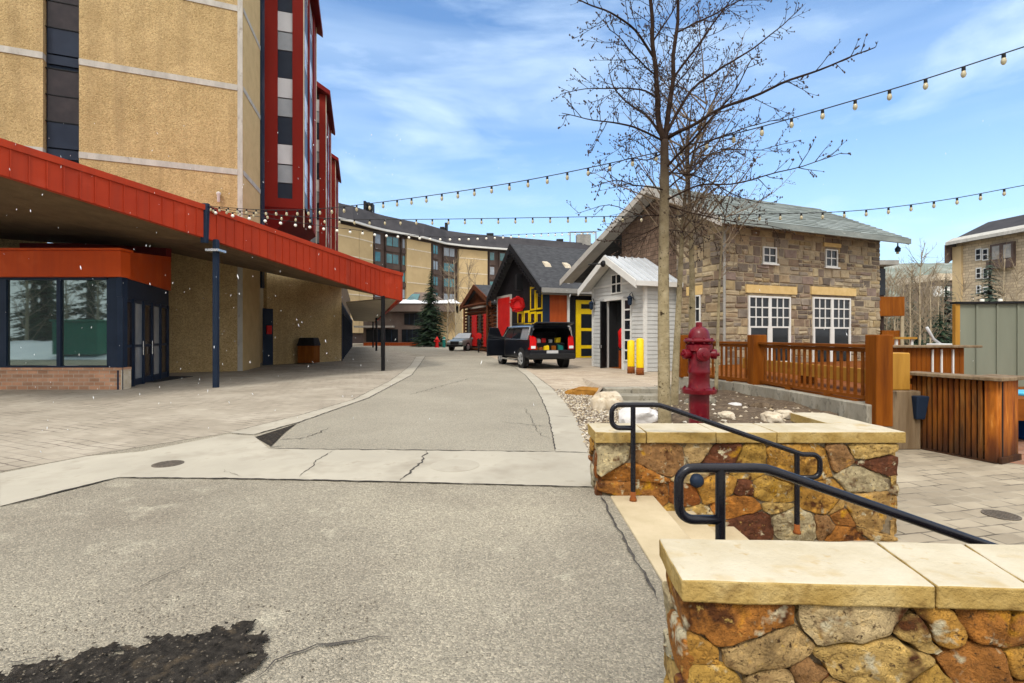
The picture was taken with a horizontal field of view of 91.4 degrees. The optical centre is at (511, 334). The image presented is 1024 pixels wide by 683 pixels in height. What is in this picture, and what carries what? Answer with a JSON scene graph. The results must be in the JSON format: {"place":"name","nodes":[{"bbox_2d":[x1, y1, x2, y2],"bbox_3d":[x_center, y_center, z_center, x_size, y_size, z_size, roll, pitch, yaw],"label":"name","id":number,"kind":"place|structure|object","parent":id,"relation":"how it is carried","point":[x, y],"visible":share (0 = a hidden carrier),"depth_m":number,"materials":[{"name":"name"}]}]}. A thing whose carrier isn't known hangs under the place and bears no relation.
{"place":"outdoors","nodes":[
{"label":"outdoors","id":0,"kind":"place"},
{"bbox_2d":[0,343,415,471],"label":"paved plaza","id":1,"kind":"structure","parent":0,"point":[33,423],"depth_m":11.32,"materials":[{"name":"concrete"}]},
{"bbox_2d":[0,243,170,389],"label":"entrance vestibule","id":2,"kind":"object","parent":1,"relation":"on","point":[55,305],"visible":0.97,"depth_m":14.72,"materials":[{"name":"navy blue paint"},{"name":"orange red metal"},{"name":"glass"}]},
{"bbox_2d":[8,280,55,364],"bbox_3d":[-14.098,-0.360,14.735,1.460,2.500,0.030,0,0,0],"label":"window","id":3,"kind":"structure","parent":2,"relation":"in","point":[31,303],"depth_m":14.72,"materials":[{"name":"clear glass"}]},
{"bbox_2d":[0,277,107,367],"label":"window frame","id":4,"kind":"structure","parent":2,"relation":"in","point":[3,280],"depth_m":14.66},
{"bbox_2d":[62,280,106,364],"bbox_3d":[-12.562,-0.360,14.735,1.343,2.500,0.030,0,0,0],"label":"window","id":5,"kind":"structure","parent":2,"relation":"in","point":[84,305],"depth_m":14.72,"materials":[{"name":"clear glass"}]},
{"bbox_2d":[127,298,131,385],"bbox_3d":[-11.632,0.235,15.093,0.050,2.690,0.782,0,0,-21],"label":"door","id":6,"kind":"structure","parent":2,"relation":"in","point":[129,301],"depth_m":15.28,"materials":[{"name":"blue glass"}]},
{"bbox_2d":[135,300,143,384],"bbox_3d":[-11.920,0.235,15.959,0.117,2.690,0.782,0,0,-21],"label":"door","id":7,"kind":"structure","parent":2,"relation":"in","point":[138,304],"depth_m":16.02,"materials":[{"name":"grey glass"}]},
{"bbox_2d":[145,302,152,382],"bbox_3d":[-12.239,0.235,16.813,0.120,2.690,0.782,0,0,-21],"label":"door","id":8,"kind":"structure","parent":2,"relation":"in","point":[147,304],"depth_m":16.89,"materials":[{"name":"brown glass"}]},
{"bbox_2d":[154,303,159,379],"bbox_3d":[-12.592,0.235,17.654,0.050,2.690,0.782,0,0,-21],"label":"door","id":9,"kind":"structure","parent":2,"relation":"in","point":[156,306],"depth_m":17.74,"materials":[{"name":"grey glass"}]},
{"bbox_2d":[162,305,166,377],"bbox_3d":[-12.912,0.235,18.508,0.050,2.690,0.782,0,0,-21],"label":"door","id":10,"kind":"structure","parent":2,"relation":"in","point":[164,308],"depth_m":18.63,"materials":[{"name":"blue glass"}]},
{"bbox_2d":[0,0,340,372],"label":"hotel tower","id":11,"kind":"structure","parent":1,"relation":"on","point":[204,89],"depth_m":21.50,"materials":[{"name":"paint"}]},
{"bbox_2d":[47,95,78,123],"bbox_3d":[-17.919,-9.000,20.021,1.034,1.000,0.098,0,0,-22],"label":"window","id":12,"kind":"structure","parent":11,"relation":"in","point":[61,109],"depth_m":19.96,"materials":[{"name":"grey glass"}]},
{"bbox_2d":[47,68,78,97],"bbox_3d":[-17.919,-10.050,20.021,1.034,1.000,0.098,0,0,-22],"label":"window","id":13,"kind":"structure","parent":11,"relation":"in","point":[64,83],"depth_m":19.96,"materials":[{"name":"grey glass"}]},
{"bbox_2d":[47,1,78,30],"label":"window","id":14,"kind":"structure","parent":11,"relation":"in","point":[59,15],"depth_m":19.96,"materials":[{"name":"grey glass"}]},
{"bbox_2d":[0,138,402,387],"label":"entrance canopy","id":15,"kind":"object","parent":1,"relation":"on","point":[75,202],"visible":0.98,"depth_m":15.13,"materials":[{"name":"red metal"}]},
{"bbox_2d":[200,203,209,242],"bbox_3d":[-9.155,-3.335,14.920,0.210,1.170,0.120,0,0,0],"label":"light mast","id":16,"kind":"object","parent":15,"relation":"attached to","point":[206,216],"visible":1,"depth_m":14.86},
{"bbox_2d":[214,209,594,240],"bbox_3d":[-2.290,-4.492,20.475,17.587,1.833,0.096,0,0,-39],"label":"string light","id":17,"kind":"object","parent":15,"relation":"hanging from","point":[309,226],"visible":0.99,"depth_m":18.80,"materials":[{"name":"glass"}]},
{"bbox_2d":[209,185,1023,224],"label":"string light","id":18,"kind":"object","parent":15,"relation":"hanging from","point":[780,217],"visible":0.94,"depth_m":12.71,"materials":[{"name":"black metal"}]},
{"bbox_2d":[210,46,1023,215],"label":"string light","id":19,"kind":"object","parent":15,"relation":"hanging from","point":[1003,61],"visible":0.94,"depth_m":8.67,"materials":[{"name":"black metal"}]},
{"bbox_2d":[262,272,352,364],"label":"hotel ground floor","id":20,"kind":"structure","parent":1,"relation":"on","point":[321,312],"depth_m":28.34,"materials":[{"name":"paint"}]},
{"bbox_2d":[262,308,272,364],"bbox_3d":[-12.956,0.100,26.528,0.058,3.000,0.570,0,0,30],"label":"door","id":21,"kind":"structure","parent":20,"relation":"in","point":[267,314],"depth_m":26.48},
{"bbox_2d":[297,338,320,362],"bbox_3d":[-11.396,0.850,28.070,0.987,1.400,0.947,0,0,0],"label":"litter bin","id":22,"kind":"object","parent":1,"relation":"on","point":[308,350],"visible":1,"depth_m":27.62,"materials":[{"name":"orange wood"}]},
{"bbox_2d":[354,292,461,342],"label":"podium building","id":23,"kind":"structure","parent":1,"relation":"on","point":[400,318],"depth_m":79.00,"materials":[{"name":"beige concrete"}]},
{"bbox_2d":[366,329,397,341],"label":"window","id":24,"kind":"structure","parent":23,"relation":"in","point":[390,334],"depth_m":78.86,"materials":[{"name":"black glass"}]},
{"bbox_2d":[402,329,421,341],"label":"window","id":25,"kind":"structure","parent":23,"relation":"in","point":[407,334],"depth_m":78.86,"materials":[{"name":"black glass"}]},
{"bbox_2d":[404,313,425,324],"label":"window","id":26,"kind":"structure","parent":23,"relation":"in","point":[409,318],"depth_m":78.86,"materials":[{"name":"black glass"}]},
{"bbox_2d":[0,346,667,682],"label":"street terrace","id":27,"kind":"structure","parent":0,"point":[578,568],"depth_m":3.30,"materials":[{"name":"concrete"}]},
{"bbox_2d":[0,619,269,682],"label":"broken asphalt patch","id":28,"kind":"object","parent":27,"relation":"on","point":[233,645],"visible":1,"depth_m":2.42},
{"bbox_2d":[256,424,295,445],"bbox_3d":[-3.852,1.592,8.020,0.407,0.001,1.894,0,0,-13],"label":"asphalt patch","id":29,"kind":"object","parent":27,"relation":"on","point":[271,438],"visible":1,"depth_m":7.84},
{"bbox_2d":[0,434,592,505],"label":"concrete band","id":30,"kind":"object","parent":27,"relation":"on","point":[241,456],"visible":0.86,"depth_m":6.05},
{"bbox_2d":[151,460,183,467],"bbox_3d":[-4.245,1.586,6.170,0.340,0.012,0.340,0,0,0],"label":"manhole cover","id":31,"kind":"object","parent":30,"relation":"on","point":[170,463],"visible":1,"depth_m":6.15,"materials":[{"name":"metal"}]},
{"bbox_2d":[430,459,478,471],"bbox_3d":[-0.696,1.591,6.107,0.600,0.002,0.600,0,0,0],"label":"utility cover","id":32,"kind":"object","parent":30,"relation":"on","point":[455,465],"visible":1,"depth_m":6.09,"materials":[{"name":"concrete"}]},
{"bbox_2d":[0,437,602,682],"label":"loose grit","id":33,"kind":"object","parent":27,"relation":"on","point":[172,681],"visible":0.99,"depth_m":2.68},
{"bbox_2d":[229,356,424,433],"bbox_3d":[-5.063,1.592,23.072,1.606,0.001,30.196,0,0,-5],"label":"curb strip","id":34,"kind":"object","parent":27,"relation":"on","point":[410,369],"visible":1,"depth_m":10.69,"materials":[{"name":"concrete"}]},
{"bbox_2d":[409,271,448,346],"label":"spruce tree","id":35,"kind":"object","parent":27,"relation":"on","point":[430,332],"visible":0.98,"depth_m":68.87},
{"bbox_2d":[338,201,596,342],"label":"curved hotel","id":36,"kind":"structure","parent":27,"relation":"on","point":[423,256],"depth_m":110.47,"materials":[{"name":"paint"}]},
{"bbox_2d":[512,365,588,452],"bbox_3d":[0.711,1.592,16.716,0.879,0.001,19.941,0,0,-2],"label":"curb strip","id":37,"kind":"object","parent":27,"relation":"on","point":[567,433],"visible":0.87,"depth_m":9.31,"materials":[{"name":"concrete"}]},
{"bbox_2d":[554,388,837,440],"bbox_3d":[3.544,1.573,9.990,4.952,0.819,9.220,0,0,0],"label":"planting bed","id":38,"kind":"object","parent":27,"relation":"on","point":[724,398],"visible":0.25,"depth_m":9.44,"materials":[{"name":"soil"}]},
{"bbox_2d":[565,386,602,395],"bbox_3d":[1.984,1.473,13.199,1.167,0.230,0.457,0,0,0],"label":"boulder","id":39,"kind":"object","parent":38,"relation":"on","point":[585,390],"visible":0.59,"depth_m":13.02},
{"bbox_2d":[590,391,622,409],"bbox_3d":[2.009,1.384,10.618,0.670,0.380,0.624,0,0,0],"label":"boulder","id":40,"kind":"object","parent":38,"relation":"on","point":[604,400],"visible":0.75,"depth_m":10.39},
{"bbox_2d":[618,407,657,422],"bbox_3d":[2.057,1.334,8.100,0.719,0.376,0.580,0,0,0],"label":"boulder","id":41,"kind":"object","parent":38,"relation":"on","point":[646,415],"visible":0.43,"depth_m":7.88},
{"bbox_2d":[591,27,758,399],"bbox_3d":[3.162,-2.375,10.226,3.013,7.354,2.668,0,0,0],"label":"aspen tree","id":42,"kind":"object","parent":38,"relation":"on","point":[690,256],"visible":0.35,"depth_m":10.01,"materials":[{"name":"brown plant"}]},
{"bbox_2d":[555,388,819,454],"bbox_3d":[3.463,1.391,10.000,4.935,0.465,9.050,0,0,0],"label":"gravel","id":43,"kind":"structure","parent":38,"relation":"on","point":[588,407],"depth_m":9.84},
{"bbox_2d":[624,3,766,404],"bbox_3d":[3.509,-2.295,9.215,2.482,7.368,2.990,0,0,39],"label":"aspen tree","id":44,"kind":"object","parent":38,"relation":"on","point":[675,368],"visible":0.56,"depth_m":9.02,"materials":[{"name":"brown plant"}]},
{"bbox_2d":[680,322,719,423],"bbox_3d":[2.400,0.537,6.388,0.456,1.406,0.439,0,0,42],"label":"fire hydrant","id":45,"kind":"object","parent":38,"relation":"on","point":[698,352],"visible":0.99,"depth_m":6.29,"materials":[{"name":"red metal"}]},
{"bbox_2d":[551,0,877,422],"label":"aspen tree","id":46,"kind":"object","parent":38,"relation":"on","point":[664,396],"visible":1,"depth_m":7.46,"materials":[{"name":"brown plant"}]},
{"bbox_2d":[680,135,795,391],"bbox_3d":[5.307,-1.833,11.903,2.539,6.290,1.503,0,0,20],"label":"aspen tree","id":47,"kind":"object","parent":38,"relation":"on","point":[718,329],"visible":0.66,"depth_m":11.60,"materials":[{"name":"brown plant"}]},
{"bbox_2d":[748,401,772,408],"bbox_3d":[4.363,1.247,8.801,0.471,0.174,0.340,0,0,0],"label":"rock","id":48,"kind":"object","parent":38,"relation":"on","point":[760,404],"visible":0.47,"depth_m":8.69,"materials":[{"name":"stone"}]},
{"bbox_2d":[760,411,782,422],"bbox_3d":[3.651,1.141,6.992,0.300,0.144,0.252,0,0,0],"label":"rock","id":49,"kind":"object","parent":38,"relation":"on","point":[771,417],"visible":0.98,"depth_m":6.92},
{"bbox_2d":[560,185,910,367],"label":"stone house","id":50,"kind":"structure","parent":27,"relation":"on","point":[815,278],"depth_m":21.66,"materials":[{"name":"stone masonry"},{"name":"grey green shingle"},{"name":"dark glass"}]},
{"bbox_2d":[695,295,700,326],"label":"window","id":51,"kind":"structure","parent":50,"relation":"in","point":[697,297],"depth_m":21.13,"materials":[{"name":"white paint"}]},
{"bbox_2d":[748,295,790,361],"bbox_3d":[10.702,-0.017,20.776,2.392,3.177,0.090,0,0,-22],"label":"window","id":52,"kind":"structure","parent":50,"relation":"in","point":[770,316],"depth_m":20.76,"materials":[{"name":"white paint"}]},
{"bbox_2d":[761,246,778,265],"bbox_3d":[10.703,-3.276,20.750,0.929,0.751,0.140,0,0,-22],"label":"window","id":53,"kind":"structure","parent":50,"relation":"in","point":[769,254],"depth_m":20.74,"materials":[{"name":"white paint"}]},
{"bbox_2d":[812,297,850,361],"bbox_3d":[14.207,0.013,22.216,2.442,3.332,0.090,0,0,-22],"label":"window","id":54,"kind":"structure","parent":50,"relation":"in","point":[831,317],"depth_m":22.17,"materials":[{"name":"white paint"}]},
{"bbox_2d":[824,249,839,268],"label":"window","id":55,"kind":"structure","parent":50,"relation":"in","point":[831,256],"depth_m":22.17,"materials":[{"name":"white paint"}]},
{"bbox_2d":[880,260,904,344],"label":"balcony house","id":56,"kind":"structure","parent":27,"relation":"on","point":[891,306],"depth_m":32.63,"materials":[{"name":"orange wood"}]},
{"bbox_2d":[880,269,884,294],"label":"window","id":57,"kind":"structure","parent":56,"relation":"in","point":[882,271],"depth_m":33.90,"materials":[{"name":"glass"}]},
{"bbox_2d":[885,263,913,329],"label":"bare aspen","id":58,"kind":"object","parent":27,"relation":"on","point":[896,288],"visible":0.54,"depth_m":45.96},
{"bbox_2d":[899,258,926,344],"bbox_3d":[31.797,-2.212,40.187,2.364,8.428,2.296,0,0,39],"label":"bare aspen","id":59,"kind":"object","parent":27,"relation":"on","point":[909,310],"visible":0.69,"depth_m":40.00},
{"bbox_2d":[897,237,947,344],"bbox_3d":[27.527,-2.282,34.209,2.823,8.568,2.470,0,0,0],"label":"bare aspen","id":60,"kind":"object","parent":27,"relation":"on","point":[919,308],"visible":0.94,"depth_m":33.97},
{"bbox_2d":[912,265,945,342],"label":"bare aspen","id":61,"kind":"object","parent":27,"relation":"on","point":[925,330],"visible":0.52,"depth_m":55.85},
{"bbox_2d":[915,255,947,342],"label":"bare aspen","id":62,"kind":"object","parent":27,"relation":"on","point":[931,325],"visible":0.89,"depth_m":43.94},
{"bbox_2d":[921,311,951,344],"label":"spruce tree","id":63,"kind":"object","parent":27,"relation":"on","point":[941,338],"visible":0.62,"depth_m":47.80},
{"bbox_2d":[921,273,954,343],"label":"spruce tree","id":64,"kind":"object","parent":27,"relation":"on","point":[948,311],"visible":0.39,"depth_m":57.82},
{"bbox_2d":[925,267,953,342],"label":"bare aspen","id":65,"kind":"object","parent":27,"relation":"on","point":[942,303],"visible":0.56,"depth_m":53.80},
{"bbox_2d":[944,215,1023,301],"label":"tan condominium","id":66,"kind":"structure","parent":27,"relation":"on","point":[969,251],"depth_m":71.03,"materials":[{"name":"paint"}]},
{"bbox_2d":[969,253,1005,300],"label":"spruce tree","id":67,"kind":"object","parent":27,"relation":"on","point":[989,291],"visible":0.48,"depth_m":53.92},
{"bbox_2d":[982,243,1022,300],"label":"bare aspen","id":68,"kind":"object","parent":27,"relation":"on","point":[1003,270],"visible":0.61,"depth_m":46.06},
{"bbox_2d":[1007,257,1023,300],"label":"bare aspen","id":69,"kind":"object","parent":27,"relation":"on","point":[1015,267],"visible":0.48,"depth_m":45.96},
{"bbox_2d":[270,346,554,450],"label":"road","id":70,"kind":"structure","parent":0,"point":[483,403],"depth_m":9.91,"materials":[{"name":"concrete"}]},
{"bbox_2d":[0,357,657,679],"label":"pavement cracks","id":71,"kind":"object","parent":70,"relation":"on","point":[629,550],"visible":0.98,"depth_m":5.38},
{"bbox_2d":[363,343,416,345],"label":"planter wall","id":72,"kind":"structure","parent":70,"relation":"on","point":[389,344],"depth_m":74.00,"materials":[{"name":"brown"}]},
{"bbox_2d":[439,265,456,346],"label":"bare aspen","id":73,"kind":"object","parent":70,"relation":"on","point":[448,294],"visible":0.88,"depth_m":67.98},
{"bbox_2d":[439,248,469,336],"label":"bare aspen","id":74,"kind":"object","parent":70,"relation":"on","point":[459,285],"visible":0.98,"depth_m":65.99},
{"bbox_2d":[446,333,472,350],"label":"parked car","id":75,"kind":"object","parent":70,"relation":"on","point":[461,340],"visible":0.73,"depth_m":50.01,"materials":[{"name":"grey paint"}]},
{"bbox_2d":[480,351,671,413],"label":"shop plaza","id":76,"kind":"structure","parent":0,"point":[552,373],"depth_m":20.73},
{"bbox_2d":[459,284,496,351],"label":"log cabin","id":77,"kind":"object","parent":76,"relation":"on","point":[481,316],"visible":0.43,"depth_m":49.02,"materials":[{"name":"brown"}]},
{"bbox_2d":[487,322,574,367],"bbox_3d":[0.598,0.539,25.842,3.546,2.306,6.410,0,0,-17],"label":"parked suv","id":78,"kind":"object","parent":76,"relation":"on","point":[520,340],"visible":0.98,"depth_m":24.42,"materials":[{"name":"black paint"}]},
{"bbox_2d":[486,243,591,357],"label":"black shop","id":79,"kind":"structure","parent":76,"relation":"on","point":[531,275],"depth_m":35.89,"materials":[{"name":"grey"}]},
{"bbox_2d":[498,297,509,335],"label":"door","id":80,"kind":"structure","parent":79,"relation":"in","point":[503,303],"depth_m":40.85,"materials":[{"name":"red paint"}]},
{"bbox_2d":[509,296,524,312],"bbox_3d":[0.382,-2.290,37.221,1.254,1.240,0.562,0,0,0],"label":"wreath sign","id":81,"kind":"object","parent":79,"relation":"attached to","point":[517,304],"visible":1,"depth_m":37.18,"materials":[{"name":"red paint"}]},
{"bbox_2d":[530,287,535,310],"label":"window","id":82,"kind":"structure","parent":79,"relation":"in","point":[532,292],"depth_m":35.70,"materials":[{"name":"yellow paint"}]},
{"bbox_2d":[576,300,591,357],"bbox_3d":[5.143,-0.431,35.142,1.497,4.023,0.090,0,0,-22],"label":"shop door","id":83,"kind":"structure","parent":79,"relation":"in","point":[583,313],"depth_m":35.05,"materials":[{"name":"yellow paint"}]},
{"bbox_2d":[583,378,655,394],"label":"plaza slope","id":84,"kind":"structure","parent":76,"relation":"on","point":[600,383],"depth_m":14.89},
{"bbox_2d":[578,255,682,371],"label":"white shed","id":85,"kind":"structure","parent":76,"relation":"on","point":[613,284],"depth_m":22.97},
{"bbox_2d":[599,301,606,367],"bbox_3d":[4.402,-0.019,24.054,0.117,3.199,0.682,0,0,39],"label":"door","id":86,"kind":"structure","parent":85,"relation":"in","point":[603,305],"depth_m":24.03,"materials":[{"name":"wood"}]},
{"bbox_2d":[611,274,621,293],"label":"gable window","id":87,"kind":"structure","parent":85,"relation":"in","point":[616,280],"depth_m":23.52,"materials":[{"name":"white paint"}]},
{"bbox_2d":[624,299,631,360],"bbox_3d":[5.274,-0.229,22.778,0.070,2.859,0.558,0,0,-22],"label":"side window","id":88,"kind":"structure","parent":85,"relation":"in","point":[627,308],"depth_m":22.82,"materials":[{"name":"white paint"}]},
{"bbox_2d":[603,387,657,402],"bbox_3d":[2.970,1.550,11.875,1.380,0.500,1.450,0,0,0],"label":"step stack","id":89,"kind":"object","parent":76,"relation":"on","point":[638,394],"visible":0.27,"depth_m":12.05,"materials":[{"name":"concrete"}]},
{"bbox_2d":[627,340,634,373],"bbox_3d":[4.946,0.904,20.779,0.312,1.392,0.312,0,0,0],"label":"bollard","id":90,"kind":"object","parent":76,"relation":"on","point":[630,356],"visible":1,"depth_m":20.66,"materials":[{"name":"metal"}]},
{"bbox_2d":[636,338,643,374],"bbox_3d":[5.120,0.860,20.000,0.312,1.480,0.312,0,0,0],"label":"bollard","id":91,"kind":"object","parent":76,"relation":"on","point":[639,356],"visible":0.98,"depth_m":19.88,"materials":[{"name":"metal"}]},
{"bbox_2d":[710,361,1023,420],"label":"wood deck","id":92,"kind":"structure","parent":76,"relation":"on","point":[1020,408],"depth_m":11.92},
{"bbox_2d":[742,358,860,383],"bbox_3d":[7.204,0.930,12.208,0.480,0.500,5.200,0,0,-3],"label":"deck bench","id":93,"kind":"object","parent":92,"relation":"on","point":[837,373],"visible":0.22,"depth_m":11.64,"materials":[{"name":"brown wood"}]},
{"bbox_2d":[317,0,1023,262],"label":"sky","id":94,"kind":"structure","parent":0,"point":[467,88],"materials":[{"name":"blue"}]},
{"bbox_2d":[772,449,1023,544],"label":"plaza","id":95,"kind":"structure","parent":0,"point":[957,493],"depth_m":6.35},
{"bbox_2d":[610,496,748,582],"bbox_3d":[1.586,1.824,3.577,1.230,0.473,2.757,0,0,0],"label":"stair flight","id":96,"kind":"object","parent":95,"relation":"on","point":[651,521],"visible":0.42,"depth_m":4.33,"materials":[{"name":"stone"}]},
{"bbox_2d":[609,402,822,534],"bbox_3d":[1.952,1.273,4.790,2.043,1.254,0.072,0,0,0],"label":"handrail","id":97,"kind":"object","parent":96,"relation":"on","point":[796,453],"visible":0.98,"depth_m":4.77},
{"bbox_2d":[674,463,998,544],"bbox_3d":[1.825,1.273,2.520,2.018,1.254,0.072,0,0,0],"label":"handrail","id":98,"kind":"object","parent":96,"relation":"on","point":[718,518],"visible":0.82,"depth_m":2.50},
{"bbox_2d":[588,412,905,541],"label":"stone wall","id":99,"kind":"structure","parent":95,"relation":"on","point":[859,458],"depth_m":4.97,"materials":[{"name":"stone"}]},
{"bbox_2d":[690,473,703,487],"bbox_3d":[1.830,1.443,4.930,0.138,0.138,0.070,0,0,0],"label":"wall light","id":100,"kind":"object","parent":99,"relation":"attached to","point":[696,480],"visible":1,"depth_m":4.91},
{"bbox_2d":[679,377,889,427],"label":"curb wall","id":101,"kind":"structure","parent":95,"relation":"on","point":[857,410],"depth_m":10.30,"materials":[{"name":"concrete"}]},
{"bbox_2d":[679,335,892,426],"bbox_3d":[5.969,0.787,11.774,0.804,1.585,6.439,0,0,-13],"label":"deck railing","id":102,"kind":"object","parent":101,"relation":"on","point":[876,351],"visible":0.81,"depth_m":10.00,"materials":[{"name":"orange wood"}]},
{"bbox_2d":[659,539,1023,682],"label":"stone wall","id":103,"kind":"structure","parent":95,"relation":"on","point":[744,611],"depth_m":1.84,"materials":[{"name":"stone"}]},
{"bbox_2d":[890,390,919,449],"bbox_3d":[7.026,1.525,9.140,0.576,1.057,0.427,0,0,0],"label":"box post","id":104,"kind":"object","parent":95,"relation":"on","point":[906,422],"visible":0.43,"depth_m":8.93,"materials":[{"name":"brown wood"}]},
{"bbox_2d":[893,352,909,389],"bbox_3d":[6.990,0.660,9.150,0.380,0.680,0.300,0,0,0],"label":"short post","id":105,"kind":"object","parent":104,"relation":"on","point":[901,370],"visible":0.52,"depth_m":9.00,"materials":[{"name":"brown wood"}]},
{"bbox_2d":[911,396,928,418],"bbox_3d":[7.245,1.290,8.874,0.227,0.420,0.142,0,0,0],"label":"litter pouch","id":106,"kind":"object","parent":104,"relation":"attached to","point":[919,405],"visible":1,"depth_m":8.84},
{"bbox_2d":[910,371,1023,464],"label":"slatted enclosure","id":107,"kind":"object","parent":95,"relation":"on","point":[970,416],"visible":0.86,"depth_m":8.30,"materials":[{"name":"brown wood"}]},
{"bbox_2d":[950,299,1023,386],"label":"board screen","id":108,"kind":"object","parent":95,"relation":"on","point":[995,329],"visible":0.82,"depth_m":11.50,"materials":[{"name":"grey wood"}]},
{"bbox_2d":[981,509,1021,520],"bbox_3d":[5.558,2.040,5.683,0.340,0.012,0.340,0,0,0],"label":"drain grate","id":109,"kind":"object","parent":95,"relation":"on","point":[999,514],"visible":1,"depth_m":5.67,"materials":[{"name":"metal"}]},
{"bbox_2d":[884,263,951,319],"bbox_3d":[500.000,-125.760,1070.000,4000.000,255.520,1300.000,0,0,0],"label":"hills","id":110,"kind":"structure","parent":0,"point":[945,267],"depth_m":818.73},
{"bbox_2d":[896,273,951,335],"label":"building","id":111,"kind":"structure","parent":0,"point":[943,277],"depth_m":120.00,"materials":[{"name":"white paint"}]},
{"bbox_2d":[1011,438,1023,464],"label":"brick path","id":112,"kind":"structure","parent":0,"point":[1020,446],"depth_m":8.86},
{"bbox_2d":[893,345,982,389],"bbox_3d":[8.750,1.127,10.550,2.000,1.825,0.400,0,0,0],"label":"fence","id":113,"kind":"object","parent":112,"relation":"on","point":[939,358],"visible":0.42,"depth_m":10.50,"materials":[{"name":"brown wood"}]},
{"bbox_2d":[1018,390,1023,438],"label":"recycling bin","id":114,"kind":"object","parent":112,"relation":"on","point":[1020,425],"visible":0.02,"depth_m":9.80,"materials":[{"name":"blue plastic"}]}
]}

